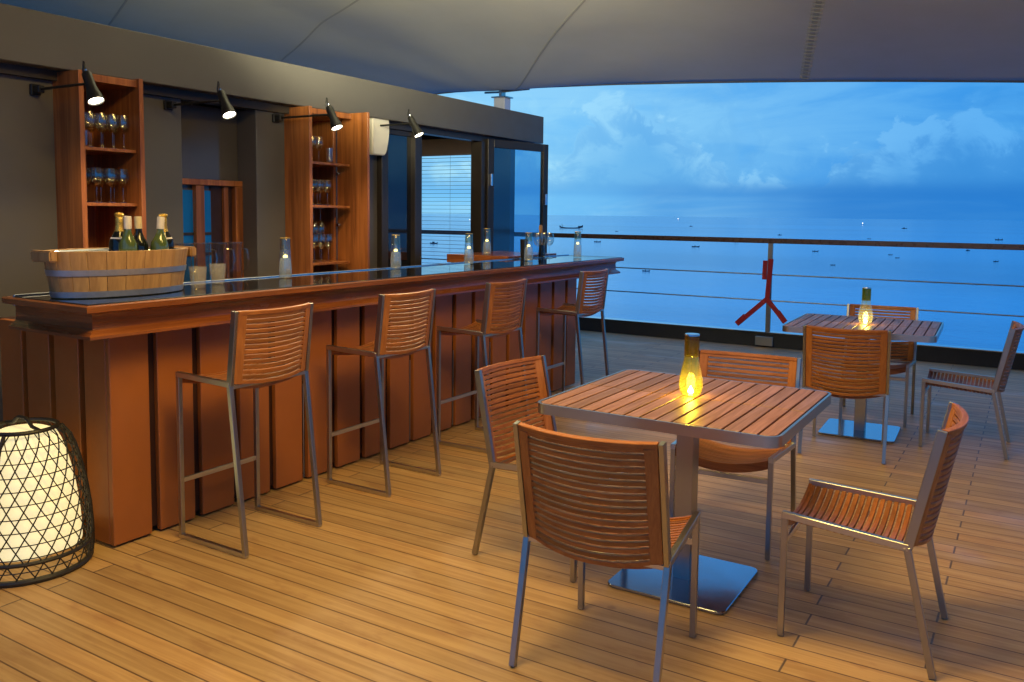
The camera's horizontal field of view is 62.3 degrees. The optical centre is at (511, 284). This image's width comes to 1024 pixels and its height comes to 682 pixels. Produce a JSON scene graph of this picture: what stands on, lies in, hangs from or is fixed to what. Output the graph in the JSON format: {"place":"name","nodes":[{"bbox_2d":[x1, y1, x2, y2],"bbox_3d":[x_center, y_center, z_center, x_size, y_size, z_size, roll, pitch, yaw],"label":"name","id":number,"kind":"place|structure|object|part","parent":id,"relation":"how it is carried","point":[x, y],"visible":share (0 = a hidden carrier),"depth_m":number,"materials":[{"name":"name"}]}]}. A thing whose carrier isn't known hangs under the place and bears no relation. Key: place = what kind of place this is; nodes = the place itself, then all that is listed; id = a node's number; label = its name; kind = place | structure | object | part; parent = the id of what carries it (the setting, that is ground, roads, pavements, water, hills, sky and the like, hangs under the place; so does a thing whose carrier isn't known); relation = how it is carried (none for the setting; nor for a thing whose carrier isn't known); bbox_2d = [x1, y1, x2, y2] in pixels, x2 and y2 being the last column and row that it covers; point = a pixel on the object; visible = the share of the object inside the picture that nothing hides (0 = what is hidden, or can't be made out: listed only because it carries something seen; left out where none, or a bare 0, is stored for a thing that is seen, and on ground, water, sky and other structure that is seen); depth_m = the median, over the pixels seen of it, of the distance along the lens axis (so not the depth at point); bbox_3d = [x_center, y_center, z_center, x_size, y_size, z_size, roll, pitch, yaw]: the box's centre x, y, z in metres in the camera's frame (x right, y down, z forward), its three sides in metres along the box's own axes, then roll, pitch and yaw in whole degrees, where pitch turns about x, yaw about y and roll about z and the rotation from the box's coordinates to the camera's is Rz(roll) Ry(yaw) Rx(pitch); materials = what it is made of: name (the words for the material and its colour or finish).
{"place":"outdoors","nodes":[
{"label":"outdoors","id":0,"kind":"place"},
{"bbox_2d":[0,330,1023,681],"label":"deck","id":1,"kind":"structure","parent":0,"point":[402,584],"depth_m":3.43,"materials":[{"name":"brown wood"}]},
{"bbox_2d":[0,415,94,587],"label":"floor lantern","id":2,"kind":"object","parent":1,"relation":"on","point":[41,502],"visible":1,"depth_m":3.45,"materials":[{"name":"beige paper"}]},
{"bbox_2d":[175,302,321,558],"bbox_3d":[-1.213,0.625,3.933,0.446,1.075,0.466,4,6,31],"label":"bar stool","id":3,"kind":"object","parent":1,"relation":"on","point":[256,373],"visible":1,"depth_m":3.83,"materials":[{"name":"brown wood"}]},
{"bbox_2d":[0,3,543,427],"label":"bar building","id":4,"kind":"structure","parent":1,"relation":"on","point":[208,141],"depth_m":5.82,"materials":[{"name":"grey paint"}]},
{"bbox_2d":[29,61,104,105],"bbox_3d":[-2.381,-1.061,4.524,0.607,0.233,0.084,4,6,31],"label":"wall spotlight","id":5,"kind":"object","parent":4,"relation":"attached to","point":[94,96],"depth_m":4.41,"materials":[{"name":"black metal"}]},
{"bbox_2d":[52,69,146,248],"bbox_3d":[-2.473,-0.523,4.975,0.480,1.362,0.390,4,6,31],"label":"glass cabinet","id":6,"kind":"object","parent":4,"relation":"attached to","point":[83,221],"visible":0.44,"depth_m":4.98,"materials":[{"name":"brown wood"}]},
{"bbox_2d":[164,81,236,118],"bbox_3d":[-1.932,-1.125,5.229,0.628,0.231,0.084,4,6,31],"label":"wall spotlight","id":7,"kind":"object","parent":4,"relation":"attached to","point":[228,111],"depth_m":5.11,"materials":[{"name":"black metal"}]},
{"bbox_2d":[182,178,243,281],"bbox_3d":[-2.123,-0.324,5.937,0.050,0.815,0.575,4,6,31],"label":"timber window","id":8,"kind":"structure","parent":4,"relation":"attached to","point":[214,214],"depth_m":5.99,"materials":[{"name":"brown wood"}]},
{"bbox_2d":[272,97,342,130],"bbox_3d":[-1.448,-1.193,5.994,0.646,0.233,0.084,4,6,31],"label":"wall spotlight","id":9,"kind":"object","parent":4,"relation":"attached to","point":[336,124],"depth_m":5.87,"materials":[{"name":"black metal"}]},
{"bbox_2d":[284,106,369,274],"bbox_3d":[-1.483,-0.635,6.468,0.595,1.362,0.509,4,6,31],"label":"glass cabinet","id":10,"kind":"object","parent":4,"relation":"attached to","point":[304,170],"visible":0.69,"depth_m":6.54,"materials":[{"name":"brown wood"}]},
{"bbox_3d":[-1.245,-0.642,6.587,0.315,1.362,0.058,4,6,31],"label":"door","id":11,"kind":"part","parent":10,"relation":"part of","materials":[{"name":"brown wood"}]},
{"bbox_2d":[369,118,388,155],"bbox_3d":[-1.122,-1.225,7.017,0.105,0.305,0.215,4,6,31],"label":"wall speaker","id":12,"kind":"object","parent":4,"relation":"attached to","point":[378,138],"depth_m":6.96,"materials":[{"name":"white plastic"}]},
{"bbox_2d":[380,109,423,137],"bbox_3d":[-0.943,-1.302,6.899,0.549,0.232,0.084,4,6,31],"label":"wall spotlight","id":13,"kind":"object","parent":4,"relation":"attached to","point":[416,130],"depth_m":6.78,"materials":[{"name":"black metal"}]},
{"bbox_2d":[422,138,471,263],"bbox_3d":[-0.982,-0.648,10.028,1.300,2.110,0.060,4,6,31],"label":"window blind","id":14,"kind":"object","parent":4,"relation":"hanging from","point":[442,147],"depth_m":9.80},
{"bbox_2d":[485,139,548,252],"bbox_3d":[0.057,-0.363,8.832,0.075,2.225,0.900,5,7,44],"label":"folding glass door","id":15,"kind":"structure","parent":4,"relation":"attached to","point":[491,144],"depth_m":8.57,"materials":[{"name":"brown metal"}]},
{"bbox_2d":[0,254,623,545],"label":"bar counter","id":16,"kind":"object","parent":1,"relation":"on","point":[96,377],"visible":0.71,"depth_m":4.23,"materials":[{"name":"brown wood"}]},
{"bbox_2d":[31,246,195,298],"bbox_3d":[-1.817,-0.064,3.927,0.390,0.209,0.738,4,6,31],"label":"oval wooden tub","id":17,"kind":"object","parent":16,"relation":"on","point":[81,273],"visible":0.95,"depth_m":3.73,"materials":[{"name":"brown wood"}]},
{"bbox_2d":[109,213,123,250],"bbox_3d":[-1.855,-0.171,4.002,0.090,0.338,0.090,5,5,31],"label":"champagne bottle","id":18,"kind":"object","parent":17,"relation":"in","point":[115,238],"visible":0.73,"depth_m":3.97,"materials":[{"name":"gold glass"}]},
{"bbox_2d":[118,216,137,250],"bbox_3d":[-1.774,-0.155,3.919,0.082,0.323,0.082,6,8,31],"label":"wine bottle","id":19,"kind":"object","parent":17,"relation":"in","point":[127,242],"visible":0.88,"depth_m":3.89,"materials":[{"name":"green glass"}]},
{"bbox_2d":[133,216,147,249],"bbox_3d":[-1.777,-0.164,4.040,0.082,0.321,0.082,4,7,31],"label":"wine bottle","id":20,"kind":"object","parent":17,"relation":"in","point":[140,239],"visible":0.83,"depth_m":4.01,"materials":[{"name":"green glass"}]},
{"bbox_2d":[150,217,168,249],"bbox_3d":[-1.688,-0.165,4.058,0.082,0.321,0.082,6,4,31],"label":"wine bottle","id":21,"kind":"object","parent":17,"relation":"in","point":[159,241],"visible":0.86,"depth_m":4.04,"materials":[{"name":"green glass"}]},
{"bbox_2d":[158,214,173,248],"bbox_3d":[-1.716,-0.182,4.184,0.090,0.335,0.090,6,10,31],"label":"champagne bottle","id":22,"kind":"object","parent":17,"relation":"in","point":[169,238],"visible":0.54,"depth_m":4.16,"materials":[{"name":"gold glass"}]},
{"bbox_2d":[279,238,291,278],"bbox_3d":[-1.317,-0.155,4.925,0.074,0.235,0.074,4,6,31],"label":"ribbed glass lamp","id":23,"kind":"object","parent":16,"relation":"on","point":[285,256],"visible":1,"depth_m":4.91,"materials":[{"name":"white"}]},
{"bbox_2d":[390,235,400,268],"bbox_3d":[-0.806,-0.228,5.875,0.074,0.235,0.074,4,6,31],"label":"ribbed glass lamp","id":24,"kind":"object","parent":16,"relation":"on","point":[395,249],"visible":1,"depth_m":5.87,"materials":[{"name":"white"}]},
{"bbox_2d":[464,233,473,263],"bbox_3d":[-0.331,-0.276,6.521,0.074,0.235,0.074,4,6,31],"label":"ribbed glass lamp","id":25,"kind":"object","parent":16,"relation":"on","point":[468,246],"visible":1,"depth_m":6.51,"materials":[{"name":"white"}]},
{"bbox_2d":[520,239,527,258],"bbox_3d":[0.106,-0.310,7.402,0.072,0.170,0.072,4,6,31],"label":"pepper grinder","id":26,"kind":"object","parent":16,"relation":"on","point":[523,245],"visible":0.98,"depth_m":7.38,"materials":[{"name":"black metal"}]},
{"bbox_2d":[538,225,544,256],"bbox_3d":[0.268,-0.394,7.678,0.064,0.294,0.074,4,6,31],"label":"bottle","id":27,"kind":"object","parent":16,"relation":"on","point":[541,252],"visible":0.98,"depth_m":7.66,"materials":[{"name":"glass"}]},
{"bbox_2d":[326,288,440,496],"bbox_3d":[-0.711,0.563,4.746,0.446,1.075,0.466,4,6,31],"label":"bar stool","id":28,"kind":"object","parent":1,"relation":"on","point":[387,343],"visible":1,"depth_m":4.64,"materials":[{"name":"brown wood"}]},
{"bbox_2d":[436,278,529,452],"bbox_3d":[-0.177,0.501,5.572,0.446,1.075,0.466,4,6,31],"label":"bar stool","id":29,"kind":"object","parent":1,"relation":"on","point":[488,325],"visible":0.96,"depth_m":5.47,"materials":[{"name":"brown wood"}]},
{"bbox_2d":[447,251,555,262],"bbox_3d":[-0.090,0.277,7.928,0.660,1.135,0.870,4,6,31],"label":"side counter","id":30,"kind":"object","parent":1,"relation":"on","point":[467,257],"visible":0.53,"depth_m":7.63,"materials":[{"name":"brown wood"}]},
{"bbox_2d":[484,89,529,109],"bbox_3d":[-0.134,-1.020,11.345,0.706,3.154,0.214,4,6,31],"label":"canopy mast","id":31,"kind":"object","parent":1,"relation":"on","point":[502,100],"visible":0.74,"depth_m":11.17,"materials":[{"name":"white metal"}]},
{"bbox_2d":[0,0,1023,94],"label":"canopy","id":32,"kind":"object","parent":31,"relation":"attached to","point":[436,47],"visible":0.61,"depth_m":9.08,"materials":[{"name":"fabric"}]},
{"bbox_2d":[472,355,629,581],"bbox_3d":[0.169,0.777,3.774,0.558,0.827,0.514,4,6,36],"label":"dining chair","id":33,"kind":"object","parent":1,"relation":"on","point":[542,389],"visible":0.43,"depth_m":3.83,"materials":[{"name":"brown wood"}]},
{"bbox_2d":[535,269,608,402],"bbox_3d":[0.499,0.413,6.732,0.446,1.075,0.466,4,6,31],"label":"bar stool","id":34,"kind":"object","parent":1,"relation":"on","point":[580,308],"visible":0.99,"depth_m":6.61,"materials":[{"name":"brown wood"}]},
{"bbox_2d":[509,420,699,681],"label":"dining chair","id":35,"kind":"object","parent":1,"relation":"on","point":[581,526],"visible":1,"depth_m":2.65,"materials":[{"name":"brown wood"}]},
{"bbox_2d":[538,369,830,614],"bbox_3d":[0.718,0.839,3.489,0.950,0.764,0.904,4,6,31],"label":"dining table","id":36,"kind":"object","parent":1,"relation":"on","point":[753,414],"visible":0.95,"depth_m":3.40,"materials":[{"name":"brown wood"}]},
{"bbox_2d":[681,333,701,392],"bbox_3d":[0.732,0.326,3.459,0.098,0.253,0.098,4,6,31],"label":"glass lamp","id":37,"kind":"object","parent":36,"relation":"on","point":[690,389],"visible":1,"depth_m":3.46,"materials":[{"name":"glass"}]},
{"bbox_2d":[422,230,1023,345],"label":"railing","id":38,"kind":"object","parent":1,"relation":"on","point":[763,341],"visible":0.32,"depth_m":9.80,"materials":[{"name":"metal"}]},
{"bbox_2d":[735,259,786,325],"bbox_3d":[2.909,0.100,9.859,0.604,0.805,0.062,4,6,31],"label":"red stand","id":39,"kind":"object","parent":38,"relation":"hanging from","point":[766,275],"visible":1,"depth_m":9.82,"materials":[{"name":"paint"}]},
{"bbox_2d":[669,350,801,559],"bbox_3d":[1.057,0.767,4.025,0.514,0.827,0.558,3,5,27],"label":"dining chair","id":40,"kind":"object","parent":1,"relation":"on","point":[717,457],"visible":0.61,"depth_m":4.04,"materials":[{"name":"brown wood"}]},
{"bbox_2d":[579,316,1023,369],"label":"deck coaming","id":41,"kind":"object","parent":1,"relation":"on","point":[972,356],"visible":0.32,"depth_m":9.95,"materials":[{"name":"black metal"}]},
{"bbox_2d":[797,324,891,463],"bbox_3d":[2.159,0.660,5.463,0.514,0.827,0.558,3,5,26],"label":"dining chair","id":42,"kind":"object","parent":1,"relation":"on","point":[874,386],"visible":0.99,"depth_m":5.24,"materials":[{"name":"brown wood"}]},
{"bbox_2d":[782,313,943,442],"bbox_3d":[2.463,0.654,5.961,0.950,0.764,0.904,3,5,29],"label":"dining table","id":43,"kind":"object","parent":1,"relation":"on","point":[859,427],"visible":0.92,"depth_m":5.92,"materials":[{"name":"brown wood"}]},
{"bbox_2d":[777,401,968,679],"bbox_3d":[1.312,0.849,3.065,0.558,0.827,0.514,4,6,31],"label":"dining chair","id":44,"kind":"object","parent":1,"relation":"on","point":[926,504],"visible":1,"depth_m":3.02,"materials":[{"name":"brown wood"}]},
{"bbox_2d":[839,304,918,427],"bbox_3d":[2.764,0.589,6.408,0.514,0.827,0.558,3,5,27],"label":"dining chair","id":45,"kind":"object","parent":1,"relation":"on","point":[913,312],"visible":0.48,"depth_m":6.48,"materials":[{"name":"brown wood"}]},
{"bbox_2d":[918,321,1023,459],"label":"dining chair","id":46,"kind":"object","parent":1,"relation":"on","point":[1016,329],"visible":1,"depth_m":5.53,"materials":[{"name":"brown wood"}]},
{"bbox_2d":[422,214,1023,350],"bbox_3d":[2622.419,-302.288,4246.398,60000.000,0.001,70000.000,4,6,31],"label":"water","id":47,"kind":"structure","parent":0,"point":[978,266],"depth_m":338.66,"materials":[{"name":"blue liquid"}]},
{"bbox_2d":[422,82,1023,220],"label":"sky","id":48,"kind":"structure","parent":0,"point":[840,150],"materials":[{"name":"blue"}]}
]}

